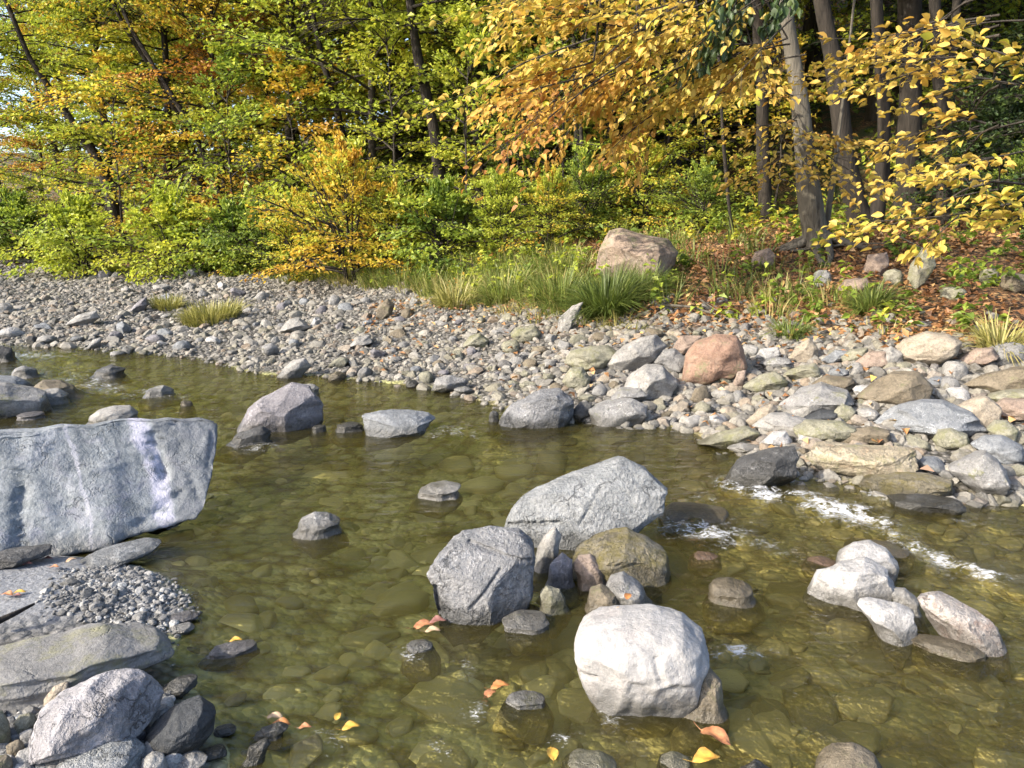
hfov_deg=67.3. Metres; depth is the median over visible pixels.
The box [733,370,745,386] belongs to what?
cobble
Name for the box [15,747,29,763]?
pebble
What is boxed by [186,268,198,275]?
cobble
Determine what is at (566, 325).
rock
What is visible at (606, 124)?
maple tree
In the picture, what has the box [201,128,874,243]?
forest undergrowth
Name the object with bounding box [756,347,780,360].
rock
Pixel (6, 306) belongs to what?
cobble
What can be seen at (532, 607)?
cobble
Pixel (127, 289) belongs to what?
cobble
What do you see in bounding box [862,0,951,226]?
maple tree
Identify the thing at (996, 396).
rock
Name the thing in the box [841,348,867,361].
rock
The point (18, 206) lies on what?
leafy shrub
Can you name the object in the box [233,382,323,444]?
boulder
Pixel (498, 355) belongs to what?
cobble
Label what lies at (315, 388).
cobble
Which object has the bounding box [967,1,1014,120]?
deciduous tree
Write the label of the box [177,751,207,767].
cobble
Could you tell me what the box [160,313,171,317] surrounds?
cobble
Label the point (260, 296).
cobble
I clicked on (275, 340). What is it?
cobble
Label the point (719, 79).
beech tree
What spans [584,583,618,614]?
cobble
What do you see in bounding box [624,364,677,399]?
boulder
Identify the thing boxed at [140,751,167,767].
cobble
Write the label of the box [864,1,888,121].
deciduous tree
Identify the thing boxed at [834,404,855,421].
cobble
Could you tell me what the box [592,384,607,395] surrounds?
cobble
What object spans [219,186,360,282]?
leafy shrub
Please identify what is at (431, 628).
fallen leaf
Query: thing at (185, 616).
pebble
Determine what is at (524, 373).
cobble
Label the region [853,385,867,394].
cobble
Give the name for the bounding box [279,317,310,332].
boulder
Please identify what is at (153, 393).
rock
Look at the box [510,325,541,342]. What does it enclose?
rock
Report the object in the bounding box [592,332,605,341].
cobble
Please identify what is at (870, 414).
cobble
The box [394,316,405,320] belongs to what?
cobble
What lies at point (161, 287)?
cobble
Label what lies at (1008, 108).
leafy shrub
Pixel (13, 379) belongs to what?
boulder
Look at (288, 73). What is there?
sapling
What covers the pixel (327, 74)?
maple tree
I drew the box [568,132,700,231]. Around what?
leafy shrub
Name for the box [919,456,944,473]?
cobble
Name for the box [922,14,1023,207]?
sapling
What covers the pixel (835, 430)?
boulder
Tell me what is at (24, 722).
pebble
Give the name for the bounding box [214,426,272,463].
rock
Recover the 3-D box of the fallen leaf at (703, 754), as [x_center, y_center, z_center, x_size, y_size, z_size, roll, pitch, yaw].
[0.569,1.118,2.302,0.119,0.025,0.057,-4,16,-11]
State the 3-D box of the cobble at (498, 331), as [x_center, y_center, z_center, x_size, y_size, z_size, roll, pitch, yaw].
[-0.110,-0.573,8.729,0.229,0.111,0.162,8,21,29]
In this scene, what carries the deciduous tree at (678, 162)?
on the ground at (912, 728)
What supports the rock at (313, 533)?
in the water
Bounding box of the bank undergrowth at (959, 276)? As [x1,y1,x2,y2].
[154,194,1023,332]
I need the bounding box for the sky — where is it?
[0,5,431,152]
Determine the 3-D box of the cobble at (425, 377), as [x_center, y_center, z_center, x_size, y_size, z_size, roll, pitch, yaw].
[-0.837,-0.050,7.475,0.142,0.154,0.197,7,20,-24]
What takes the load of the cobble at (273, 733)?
on the ground at (912, 728)
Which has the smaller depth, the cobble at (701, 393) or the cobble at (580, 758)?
the cobble at (580, 758)
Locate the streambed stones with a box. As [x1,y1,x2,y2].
[1,356,1023,767]
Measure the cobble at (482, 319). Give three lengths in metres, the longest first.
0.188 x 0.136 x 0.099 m
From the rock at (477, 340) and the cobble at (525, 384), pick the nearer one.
the cobble at (525, 384)
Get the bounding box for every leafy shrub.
[0,186,83,264]
[0,189,150,279]
[75,182,224,285]
[158,194,295,278]
[196,195,321,269]
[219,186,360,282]
[228,129,437,283]
[312,174,452,274]
[368,172,521,287]
[429,164,558,271]
[496,164,627,255]
[507,146,638,238]
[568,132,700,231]
[653,156,752,232]
[890,87,1023,212]
[933,138,1023,231]
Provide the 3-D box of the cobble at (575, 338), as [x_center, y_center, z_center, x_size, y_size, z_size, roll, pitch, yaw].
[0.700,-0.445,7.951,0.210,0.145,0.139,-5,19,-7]
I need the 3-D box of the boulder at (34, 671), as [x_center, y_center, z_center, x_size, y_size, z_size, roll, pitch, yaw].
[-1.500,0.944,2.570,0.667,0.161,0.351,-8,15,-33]
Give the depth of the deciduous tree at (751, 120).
18.59 m
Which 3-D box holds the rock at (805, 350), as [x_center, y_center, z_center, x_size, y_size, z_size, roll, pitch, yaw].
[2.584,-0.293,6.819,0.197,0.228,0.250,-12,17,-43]
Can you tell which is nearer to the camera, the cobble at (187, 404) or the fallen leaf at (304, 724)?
the fallen leaf at (304, 724)
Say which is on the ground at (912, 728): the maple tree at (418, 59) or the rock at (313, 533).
the maple tree at (418, 59)
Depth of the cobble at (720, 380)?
6.55 m
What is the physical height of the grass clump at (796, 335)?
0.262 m
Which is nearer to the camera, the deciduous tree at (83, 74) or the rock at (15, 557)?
the rock at (15, 557)
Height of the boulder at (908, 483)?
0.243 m
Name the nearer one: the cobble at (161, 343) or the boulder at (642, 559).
the boulder at (642, 559)
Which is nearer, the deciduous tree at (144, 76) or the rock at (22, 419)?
the rock at (22, 419)
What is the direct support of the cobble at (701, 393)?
on the ground at (912, 728)
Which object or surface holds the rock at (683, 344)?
on the ground at (912, 728)
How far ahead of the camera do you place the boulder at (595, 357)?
7.01 m
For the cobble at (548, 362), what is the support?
on the ground at (912, 728)
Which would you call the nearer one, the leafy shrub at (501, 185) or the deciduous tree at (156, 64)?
the leafy shrub at (501, 185)
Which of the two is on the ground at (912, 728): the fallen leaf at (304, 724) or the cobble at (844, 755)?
the cobble at (844, 755)
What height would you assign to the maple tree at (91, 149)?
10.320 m
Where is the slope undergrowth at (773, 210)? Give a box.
[124,68,994,235]
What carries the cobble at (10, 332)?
on the ground at (912, 728)
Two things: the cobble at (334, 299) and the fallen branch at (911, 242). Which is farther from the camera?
the cobble at (334, 299)
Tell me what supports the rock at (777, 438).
on the ground at (912, 728)
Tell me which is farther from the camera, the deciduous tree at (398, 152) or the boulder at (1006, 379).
the deciduous tree at (398, 152)
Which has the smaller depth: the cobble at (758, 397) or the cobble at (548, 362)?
the cobble at (758, 397)
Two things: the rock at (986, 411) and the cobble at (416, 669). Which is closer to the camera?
the cobble at (416, 669)
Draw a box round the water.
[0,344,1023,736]
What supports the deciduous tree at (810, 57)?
on the ground at (912, 728)
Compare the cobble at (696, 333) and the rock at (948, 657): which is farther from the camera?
the cobble at (696, 333)
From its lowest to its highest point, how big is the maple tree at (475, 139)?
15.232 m
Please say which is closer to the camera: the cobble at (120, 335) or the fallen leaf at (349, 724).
the fallen leaf at (349, 724)
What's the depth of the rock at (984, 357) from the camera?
6.01 m
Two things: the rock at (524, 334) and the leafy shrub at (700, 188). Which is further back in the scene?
the leafy shrub at (700, 188)
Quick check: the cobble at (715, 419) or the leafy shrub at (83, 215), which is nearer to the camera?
the cobble at (715, 419)
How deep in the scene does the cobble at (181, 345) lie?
9.13 m
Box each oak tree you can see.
[677,0,869,230]
[870,0,890,229]
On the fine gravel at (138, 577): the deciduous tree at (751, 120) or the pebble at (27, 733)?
the pebble at (27, 733)
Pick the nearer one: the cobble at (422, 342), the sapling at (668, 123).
the cobble at (422, 342)
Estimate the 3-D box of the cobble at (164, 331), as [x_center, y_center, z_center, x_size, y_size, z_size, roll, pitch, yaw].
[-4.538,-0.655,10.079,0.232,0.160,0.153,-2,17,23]
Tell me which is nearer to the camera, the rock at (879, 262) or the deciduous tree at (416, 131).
the rock at (879, 262)
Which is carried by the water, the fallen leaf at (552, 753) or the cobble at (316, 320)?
the fallen leaf at (552, 753)
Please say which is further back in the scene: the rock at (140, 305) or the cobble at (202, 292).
the cobble at (202, 292)
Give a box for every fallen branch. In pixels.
[661,303,741,323]
[700,299,737,319]
[790,242,902,251]
[895,234,946,259]
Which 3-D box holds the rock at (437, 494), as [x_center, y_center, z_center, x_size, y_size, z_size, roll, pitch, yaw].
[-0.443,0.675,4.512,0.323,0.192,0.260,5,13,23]
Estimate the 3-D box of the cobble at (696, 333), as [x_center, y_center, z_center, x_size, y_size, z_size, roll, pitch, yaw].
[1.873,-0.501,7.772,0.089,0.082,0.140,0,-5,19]
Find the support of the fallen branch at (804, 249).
on the ground at (912, 728)
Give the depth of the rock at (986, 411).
5.11 m
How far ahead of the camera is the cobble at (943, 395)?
5.61 m
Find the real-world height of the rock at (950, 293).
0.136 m
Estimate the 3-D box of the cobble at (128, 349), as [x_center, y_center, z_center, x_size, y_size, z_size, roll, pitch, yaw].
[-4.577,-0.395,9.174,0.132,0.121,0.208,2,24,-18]
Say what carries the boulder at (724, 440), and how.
in the water
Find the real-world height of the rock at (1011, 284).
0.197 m
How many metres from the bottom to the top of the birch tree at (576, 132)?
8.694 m
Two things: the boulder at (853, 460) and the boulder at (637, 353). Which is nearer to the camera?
the boulder at (853, 460)
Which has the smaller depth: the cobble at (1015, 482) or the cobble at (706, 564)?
the cobble at (706, 564)
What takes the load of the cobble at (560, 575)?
on the streambed stones
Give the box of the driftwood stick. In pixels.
[0,603,34,623]
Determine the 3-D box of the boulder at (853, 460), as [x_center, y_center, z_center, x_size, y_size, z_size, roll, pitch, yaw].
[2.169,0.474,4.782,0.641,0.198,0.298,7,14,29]
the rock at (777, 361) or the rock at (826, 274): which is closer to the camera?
the rock at (777, 361)
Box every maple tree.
[0,0,125,257]
[0,0,236,212]
[5,0,232,231]
[226,0,534,243]
[281,0,465,247]
[320,0,504,222]
[353,1,536,224]
[526,0,694,210]
[626,0,944,221]
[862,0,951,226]
[891,0,922,218]
[929,0,961,222]
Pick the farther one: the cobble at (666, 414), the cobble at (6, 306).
the cobble at (6, 306)
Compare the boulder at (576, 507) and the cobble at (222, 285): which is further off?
the cobble at (222, 285)
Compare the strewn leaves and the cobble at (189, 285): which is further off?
the cobble at (189, 285)
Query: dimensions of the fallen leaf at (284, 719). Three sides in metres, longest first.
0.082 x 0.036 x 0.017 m
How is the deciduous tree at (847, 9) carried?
on the ground at (912, 728)
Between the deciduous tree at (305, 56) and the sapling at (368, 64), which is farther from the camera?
the deciduous tree at (305, 56)
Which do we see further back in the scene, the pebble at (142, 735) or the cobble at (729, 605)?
the cobble at (729, 605)
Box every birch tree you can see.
[483,0,672,223]
[495,0,645,225]
[716,32,733,232]
[825,0,855,230]
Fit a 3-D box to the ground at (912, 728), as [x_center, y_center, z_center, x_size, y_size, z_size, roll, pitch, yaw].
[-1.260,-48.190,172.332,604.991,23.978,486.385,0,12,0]
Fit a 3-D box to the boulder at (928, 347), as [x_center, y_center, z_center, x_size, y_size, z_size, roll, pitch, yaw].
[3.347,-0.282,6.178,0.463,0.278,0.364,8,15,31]
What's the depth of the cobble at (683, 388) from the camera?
6.45 m
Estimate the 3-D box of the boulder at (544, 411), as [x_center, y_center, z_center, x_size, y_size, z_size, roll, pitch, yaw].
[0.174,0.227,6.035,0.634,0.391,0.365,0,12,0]
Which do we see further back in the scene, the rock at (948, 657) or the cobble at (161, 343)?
the cobble at (161, 343)
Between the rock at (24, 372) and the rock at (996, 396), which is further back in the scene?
the rock at (24, 372)
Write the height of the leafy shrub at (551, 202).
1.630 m
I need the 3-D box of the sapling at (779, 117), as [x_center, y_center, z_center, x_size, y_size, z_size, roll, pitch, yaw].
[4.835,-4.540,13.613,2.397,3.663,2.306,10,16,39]
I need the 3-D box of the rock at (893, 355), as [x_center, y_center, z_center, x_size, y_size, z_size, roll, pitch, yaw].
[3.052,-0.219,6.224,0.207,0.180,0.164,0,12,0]
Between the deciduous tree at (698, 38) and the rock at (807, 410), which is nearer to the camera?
the rock at (807, 410)
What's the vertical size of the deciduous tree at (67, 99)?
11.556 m
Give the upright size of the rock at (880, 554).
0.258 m
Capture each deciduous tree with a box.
[0,0,156,194]
[0,0,227,250]
[0,4,98,228]
[0,10,178,186]
[0,23,55,251]
[6,0,284,255]
[10,23,172,167]
[13,0,224,194]
[26,0,257,234]
[34,0,240,177]
[68,47,252,152]
[76,0,331,234]
[98,0,452,245]
[107,0,306,187]
[146,0,367,193]
[147,0,311,168]
[152,0,428,223]
[158,0,360,148]
[190,0,549,244]
[200,1,425,163]
[230,0,570,230]
[277,38,383,136]
[299,1,428,124]
[299,12,584,150]
[327,0,595,203]
[352,10,544,169]
[391,0,686,189]
[400,1,564,160]
[433,0,790,160]
[458,0,864,189]
[485,2,693,152]
[564,0,742,137]
[584,0,769,93]
[619,0,820,155]
[725,24,740,54]
[740,0,895,55]
[740,0,924,136]
[767,1,822,89]
[769,0,871,47]
[800,0,1023,92]
[814,0,1022,76]
[859,9,1023,50]
[864,0,1023,83]
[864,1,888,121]
[888,0,1023,159]
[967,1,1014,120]
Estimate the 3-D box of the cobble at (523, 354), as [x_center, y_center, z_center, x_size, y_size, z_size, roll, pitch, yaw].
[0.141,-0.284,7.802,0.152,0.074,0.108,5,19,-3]
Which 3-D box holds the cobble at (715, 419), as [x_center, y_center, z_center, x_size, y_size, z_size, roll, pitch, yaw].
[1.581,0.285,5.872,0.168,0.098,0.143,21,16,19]
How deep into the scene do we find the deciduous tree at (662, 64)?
19.16 m
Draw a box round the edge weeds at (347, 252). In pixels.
[219,215,591,307]
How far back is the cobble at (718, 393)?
6.27 m
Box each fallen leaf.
[3,590,12,594]
[226,636,242,641]
[263,712,282,718]
[273,717,290,724]
[296,722,311,728]
[333,713,340,721]
[338,720,359,730]
[409,619,434,629]
[421,626,440,631]
[424,615,446,622]
[480,689,495,698]
[484,679,509,688]
[547,746,557,762]
[624,593,630,598]
[684,747,719,762]
[693,721,729,744]
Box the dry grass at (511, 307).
[284,259,658,332]
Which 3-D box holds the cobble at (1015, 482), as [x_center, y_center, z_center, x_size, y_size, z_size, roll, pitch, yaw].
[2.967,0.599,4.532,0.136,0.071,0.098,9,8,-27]
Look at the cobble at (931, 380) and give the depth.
5.76 m
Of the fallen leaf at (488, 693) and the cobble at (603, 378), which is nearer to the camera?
the fallen leaf at (488, 693)
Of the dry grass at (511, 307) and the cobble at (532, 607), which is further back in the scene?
the dry grass at (511, 307)
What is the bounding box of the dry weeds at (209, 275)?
[208,220,575,305]
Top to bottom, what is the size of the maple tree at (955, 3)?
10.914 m
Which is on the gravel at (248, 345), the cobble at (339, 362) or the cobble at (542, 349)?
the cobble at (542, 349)
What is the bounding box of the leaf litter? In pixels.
[216,211,1023,347]
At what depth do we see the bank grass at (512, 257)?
10.55 m
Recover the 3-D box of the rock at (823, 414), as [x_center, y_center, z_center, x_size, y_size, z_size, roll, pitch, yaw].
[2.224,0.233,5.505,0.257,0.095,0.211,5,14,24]
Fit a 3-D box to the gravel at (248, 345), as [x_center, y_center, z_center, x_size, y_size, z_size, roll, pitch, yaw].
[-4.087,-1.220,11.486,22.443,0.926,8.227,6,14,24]
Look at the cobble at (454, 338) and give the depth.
8.72 m
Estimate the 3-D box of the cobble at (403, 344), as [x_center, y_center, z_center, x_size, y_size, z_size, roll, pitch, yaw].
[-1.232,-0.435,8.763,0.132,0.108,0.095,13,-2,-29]
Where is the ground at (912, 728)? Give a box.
[0,0,1023,767]
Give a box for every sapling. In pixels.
[33,49,200,261]
[143,38,313,252]
[218,47,356,259]
[307,0,488,241]
[375,8,544,258]
[456,26,595,230]
[476,0,641,221]
[541,0,688,209]
[586,43,712,214]
[592,0,752,215]
[641,24,780,218]
[717,21,834,208]
[807,0,973,187]
[894,54,1023,227]
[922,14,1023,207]
[927,0,1023,168]
[952,26,1023,195]
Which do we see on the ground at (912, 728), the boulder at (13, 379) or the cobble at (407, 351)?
the cobble at (407, 351)
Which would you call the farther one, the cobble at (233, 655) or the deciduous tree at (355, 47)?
the deciduous tree at (355, 47)
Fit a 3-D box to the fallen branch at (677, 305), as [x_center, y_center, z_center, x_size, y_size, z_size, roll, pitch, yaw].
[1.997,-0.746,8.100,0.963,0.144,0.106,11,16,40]
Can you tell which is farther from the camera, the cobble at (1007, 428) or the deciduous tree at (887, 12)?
the deciduous tree at (887, 12)
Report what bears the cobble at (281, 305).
on the ground at (912, 728)
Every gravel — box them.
[0,257,1023,513]
[0,562,205,767]
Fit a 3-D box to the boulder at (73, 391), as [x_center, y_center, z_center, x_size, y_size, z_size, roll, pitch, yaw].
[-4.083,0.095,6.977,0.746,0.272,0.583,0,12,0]
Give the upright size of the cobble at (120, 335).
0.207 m
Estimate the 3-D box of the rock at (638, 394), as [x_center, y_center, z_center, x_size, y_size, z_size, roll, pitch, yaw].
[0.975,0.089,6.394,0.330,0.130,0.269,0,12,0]
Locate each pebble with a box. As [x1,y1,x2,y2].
[0,754,12,767]
[6,739,24,755]
[14,712,36,734]
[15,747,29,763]
[19,728,33,740]
[136,730,145,739]
[168,610,198,622]
[169,622,194,634]
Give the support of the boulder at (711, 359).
on the ground at (912, 728)
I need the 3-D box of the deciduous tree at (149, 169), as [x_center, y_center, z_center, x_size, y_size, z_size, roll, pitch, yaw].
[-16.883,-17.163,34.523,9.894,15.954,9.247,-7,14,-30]
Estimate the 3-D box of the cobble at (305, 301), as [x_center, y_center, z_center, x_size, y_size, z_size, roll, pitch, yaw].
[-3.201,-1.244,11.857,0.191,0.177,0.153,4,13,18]
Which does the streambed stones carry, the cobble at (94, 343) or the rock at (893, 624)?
the rock at (893, 624)
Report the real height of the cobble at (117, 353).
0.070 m
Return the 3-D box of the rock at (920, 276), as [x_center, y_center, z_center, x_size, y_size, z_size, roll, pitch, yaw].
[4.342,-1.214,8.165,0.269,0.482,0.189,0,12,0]
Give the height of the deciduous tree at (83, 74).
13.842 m
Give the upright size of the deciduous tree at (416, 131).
10.326 m
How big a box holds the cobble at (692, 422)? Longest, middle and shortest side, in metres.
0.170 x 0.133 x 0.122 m
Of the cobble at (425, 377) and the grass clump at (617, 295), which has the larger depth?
the grass clump at (617, 295)
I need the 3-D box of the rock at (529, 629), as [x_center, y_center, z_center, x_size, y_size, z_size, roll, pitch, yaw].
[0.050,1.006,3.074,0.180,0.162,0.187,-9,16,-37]
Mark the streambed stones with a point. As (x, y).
(453, 694)
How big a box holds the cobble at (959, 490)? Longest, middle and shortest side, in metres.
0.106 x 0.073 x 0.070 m
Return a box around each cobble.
[0,303,13,312]
[0,327,24,337]
[0,710,10,742]
[26,336,36,344]
[34,323,51,329]
[44,681,68,705]
[69,336,84,341]
[75,272,87,277]
[87,338,100,348]
[97,270,111,277]
[109,331,123,338]
[110,350,125,356]
[111,272,123,276]
[116,321,131,333]
[121,286,130,291]
[122,346,134,354]
[139,349,148,356]
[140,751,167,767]
[143,315,153,320]
[145,334,164,342]
[152,284,169,289]
[156,328,171,334]
[157,341,168,345]
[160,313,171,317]
[163,674,197,699]
[172,340,192,350]
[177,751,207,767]
[178,400,195,418]
[183,282,195,287]
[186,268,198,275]
[194,337,204,342]
[197,290,207,295]
[197,639,259,671]
[202,744,226,761]
[205,336,221,342]
[213,723,235,737]
[217,281,226,289]
[227,349,237,354]
[230,288,245,295]
[240,737,270,767]
[249,721,287,750]
[254,292,269,300]
[260,319,272,326]
[262,343,278,355]
[271,336,279,343]
[276,302,288,309]
[288,339,299,344]
[299,298,309,304]
[306,384,320,398]
[309,425,331,447]
[310,317,321,325]
[315,306,327,313]
[328,295,340,304]
[328,357,348,367]
[328,371,346,384]
[329,421,365,447]
[335,322,343,328]
[338,302,352,309]
[353,327,365,333]
[357,367,372,377]
[360,297,369,302]
[362,320,373,325]
[370,348,386,357]
[385,335,391,343]
[385,356,401,361]
[386,347,396,352]
[389,328,405,337]
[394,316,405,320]
[398,341,408,346]
[400,639,440,683]
[401,308,414,317]
[403,349,411,356]
[406,379,417,388]
[409,297,420,304]
[410,366,421,371]
[415,341,427,346]
[418,371,432,383]
[432,360,444,366]
[433,320,448,327]
[437,370,448,374]
[448,336,457,341]
[452,350,463,358]
[454,319,463,324]
[454,386,472,393]
[466,347,476,354]
[474,317,484,323]
[486,411,499,436]
[491,328,510,334]
[491,690,554,744]
[495,352,504,361]
[498,375,510,381]
[501,340,519,352]
[502,313,512,320]
[508,380,519,384]
[509,356,522,363]
[519,352,529,357]
[519,381,535,387]
[520,370,529,377]
[522,358,536,367]
[526,604,538,609]
[531,346,548,353]
[531,376,542,381]
[533,526,560,592]
[536,552,580,609]
[538,585,571,639]
[543,373,554,379]
[544,334,557,342]
[544,359,557,367]
[550,382,562,388]
[558,340,571,349]
[561,748,617,767]
[570,334,588,343]
[572,554,605,603]
[574,402,591,422]
[578,394,595,400]
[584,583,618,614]
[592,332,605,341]
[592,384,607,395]
[596,374,613,382]
[608,381,618,387]
[612,330,623,336]
[645,328,662,336]
[655,404,666,409]
[656,751,693,767]
[661,411,672,416]
[666,328,682,335]
[668,401,689,411]
[670,667,729,756]
[679,386,688,390]
[684,415,700,428]
[688,551,721,577]
[690,386,710,402]
[691,402,711,412]
[692,330,701,335]
[702,577,766,633]
[709,389,730,398]
[709,413,727,424]
[717,378,731,384]
[719,407,736,412]
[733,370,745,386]
[733,390,745,401]
[740,759,769,767]
[743,344,757,355]
[752,395,764,400]
[797,448,809,453]
[798,434,812,444]
[800,556,835,579]
[815,742,882,767]
[819,364,833,368]
[828,368,848,375]
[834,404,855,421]
[847,362,864,374]
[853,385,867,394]
[856,408,878,420]
[892,587,930,634]
[896,362,911,368]
[906,433,930,450]
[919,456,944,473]
[927,376,941,384]
[931,388,946,397]
[938,470,954,478]
[941,376,959,387]
[942,361,967,379]
[945,386,970,400]
[956,488,967,492]
[974,492,988,501]
[979,268,999,285]
[986,420,1018,441]
[991,342,1023,364]
[993,494,1011,505]
[1008,493,1022,505]
[1010,479,1023,488]
[1011,464,1023,475]
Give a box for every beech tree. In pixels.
[402,0,908,265]
[800,0,1023,268]
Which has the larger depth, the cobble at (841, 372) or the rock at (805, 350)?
the rock at (805, 350)
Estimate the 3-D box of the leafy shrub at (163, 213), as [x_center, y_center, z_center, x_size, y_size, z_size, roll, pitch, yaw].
[-6.849,-2.697,15.558,3.343,2.704,2.940,-11,16,-41]
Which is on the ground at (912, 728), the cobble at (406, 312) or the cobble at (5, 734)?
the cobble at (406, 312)
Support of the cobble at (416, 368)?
on the ground at (912, 728)
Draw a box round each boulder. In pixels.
[0,375,34,386]
[0,382,52,428]
[0,417,217,555]
[0,622,174,713]
[34,380,107,409]
[66,310,100,325]
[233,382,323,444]
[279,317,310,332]
[362,409,434,451]
[427,525,535,646]
[494,388,573,439]
[504,456,667,558]
[564,345,615,370]
[572,527,671,600]
[574,604,709,738]
[589,398,647,431]
[596,228,677,278]
[606,334,666,370]
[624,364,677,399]
[682,334,747,384]
[697,426,759,449]
[719,446,798,498]
[752,412,805,430]
[779,382,853,409]
[793,419,855,441]
[805,441,918,476]
[857,371,933,404]
[857,472,952,496]
[874,399,987,436]
[887,493,965,520]
[897,331,962,364]
[963,366,1023,391]
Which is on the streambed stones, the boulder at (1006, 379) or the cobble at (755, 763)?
the cobble at (755, 763)
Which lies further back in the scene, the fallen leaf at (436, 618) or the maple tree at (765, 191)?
the maple tree at (765, 191)
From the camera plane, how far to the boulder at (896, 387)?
5.50 m
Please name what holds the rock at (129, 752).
on the fine gravel at (138, 577)
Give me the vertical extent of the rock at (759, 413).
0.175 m
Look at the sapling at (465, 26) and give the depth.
12.89 m
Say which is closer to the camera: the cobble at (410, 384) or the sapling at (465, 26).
the cobble at (410, 384)
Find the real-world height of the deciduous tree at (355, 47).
16.217 m
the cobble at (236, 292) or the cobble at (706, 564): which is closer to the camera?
the cobble at (706, 564)
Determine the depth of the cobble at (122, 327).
10.28 m
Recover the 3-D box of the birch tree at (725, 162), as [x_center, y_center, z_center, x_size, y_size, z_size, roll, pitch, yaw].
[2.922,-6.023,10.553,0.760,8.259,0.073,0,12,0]
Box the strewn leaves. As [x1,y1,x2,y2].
[347,294,1023,471]
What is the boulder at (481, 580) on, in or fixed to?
in the water
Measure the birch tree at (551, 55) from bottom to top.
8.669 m
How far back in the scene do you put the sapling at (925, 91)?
14.62 m
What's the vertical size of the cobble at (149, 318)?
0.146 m
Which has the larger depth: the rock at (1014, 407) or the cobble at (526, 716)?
the rock at (1014, 407)
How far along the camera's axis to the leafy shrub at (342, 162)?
12.85 m
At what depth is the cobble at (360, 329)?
9.38 m
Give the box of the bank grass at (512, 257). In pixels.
[258,212,917,334]
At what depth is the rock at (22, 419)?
6.15 m
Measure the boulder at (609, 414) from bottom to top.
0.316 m
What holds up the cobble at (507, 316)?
on the ground at (912, 728)
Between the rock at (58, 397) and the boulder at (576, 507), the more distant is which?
the rock at (58, 397)
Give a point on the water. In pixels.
(216, 396)
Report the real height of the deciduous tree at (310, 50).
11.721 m
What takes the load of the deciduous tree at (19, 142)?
on the ground at (912, 728)
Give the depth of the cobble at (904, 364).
6.07 m
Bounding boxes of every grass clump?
[147,290,188,311]
[171,296,252,327]
[397,269,496,309]
[449,261,550,307]
[509,261,607,315]
[527,257,691,323]
[598,261,698,301]
[760,311,821,340]
[821,277,931,320]
[936,308,1023,364]
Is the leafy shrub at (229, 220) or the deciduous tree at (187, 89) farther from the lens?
the deciduous tree at (187, 89)
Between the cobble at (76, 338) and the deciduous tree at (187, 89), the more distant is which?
the deciduous tree at (187, 89)
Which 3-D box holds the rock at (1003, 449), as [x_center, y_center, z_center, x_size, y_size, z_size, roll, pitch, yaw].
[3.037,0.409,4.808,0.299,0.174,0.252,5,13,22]
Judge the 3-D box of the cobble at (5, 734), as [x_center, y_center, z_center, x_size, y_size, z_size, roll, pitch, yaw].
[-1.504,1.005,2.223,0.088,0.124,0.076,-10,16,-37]
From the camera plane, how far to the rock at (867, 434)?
5.03 m
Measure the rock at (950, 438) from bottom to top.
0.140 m
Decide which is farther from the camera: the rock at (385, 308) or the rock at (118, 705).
the rock at (385, 308)
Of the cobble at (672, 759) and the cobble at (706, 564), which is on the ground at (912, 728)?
the cobble at (672, 759)
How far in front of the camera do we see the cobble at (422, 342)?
8.67 m
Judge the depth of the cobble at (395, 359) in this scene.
8.22 m
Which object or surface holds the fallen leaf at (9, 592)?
on the ground at (912, 728)
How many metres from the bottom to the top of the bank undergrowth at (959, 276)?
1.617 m
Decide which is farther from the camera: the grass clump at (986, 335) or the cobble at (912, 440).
the grass clump at (986, 335)
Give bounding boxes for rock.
[0,346,21,371]
[0,544,51,569]
[9,411,56,428]
[11,365,49,384]
[27,668,163,764]
[36,335,57,343]
[44,388,78,417]
[56,737,145,767]
[74,364,131,391]
[80,538,161,566]
[86,405,138,424]
[129,297,149,311]
[137,385,181,411]
[143,695,215,755]
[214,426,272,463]
[277,358,310,381]
[291,512,349,558]
[350,335,371,347]
[376,298,394,319]
[408,480,462,518]
[431,375,466,393]
[463,333,488,347]
[502,609,552,655]
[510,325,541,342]
[557,302,582,331]
[562,367,590,387]
[606,571,658,605]
[611,387,648,400]
[654,348,684,373]
[657,502,731,542]
[673,335,701,354]
[727,442,758,452]
[743,371,787,392]
[746,404,777,425]
[751,248,775,267]
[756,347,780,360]
[759,430,792,445]
[760,356,793,367]
[783,363,820,379]
[788,338,818,361]
[791,403,822,416]
[802,556,894,625]
[803,409,838,419]
[812,375,857,392]
[813,270,831,287]
[821,350,846,363]
[836,540,898,585]
[838,277,868,294]
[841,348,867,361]
[841,426,889,443]
[843,539,914,572]
[856,351,887,367]
[857,597,916,669]
[862,252,888,275]
[883,269,903,285]
[883,346,903,362]
[906,248,935,288]
[909,633,985,682]
[917,591,1010,681]
[932,428,970,449]
[939,287,966,299]
[948,450,1010,495]
[956,347,998,365]
[957,396,1001,427]
[970,435,1023,464]
[987,389,1023,401]
[995,398,1023,420]
[999,272,1023,292]
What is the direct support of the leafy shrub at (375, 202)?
on the ground at (912, 728)
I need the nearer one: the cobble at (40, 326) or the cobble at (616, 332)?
the cobble at (616, 332)
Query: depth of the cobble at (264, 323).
10.26 m
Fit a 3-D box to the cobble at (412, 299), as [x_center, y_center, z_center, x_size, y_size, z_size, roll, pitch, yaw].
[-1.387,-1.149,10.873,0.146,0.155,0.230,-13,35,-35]
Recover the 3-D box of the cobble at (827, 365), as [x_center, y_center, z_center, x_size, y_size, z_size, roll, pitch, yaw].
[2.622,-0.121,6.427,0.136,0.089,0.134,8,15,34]
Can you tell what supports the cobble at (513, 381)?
on the ground at (912, 728)
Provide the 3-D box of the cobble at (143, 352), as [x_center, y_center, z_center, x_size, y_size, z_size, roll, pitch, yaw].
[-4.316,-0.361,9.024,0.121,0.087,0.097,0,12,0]

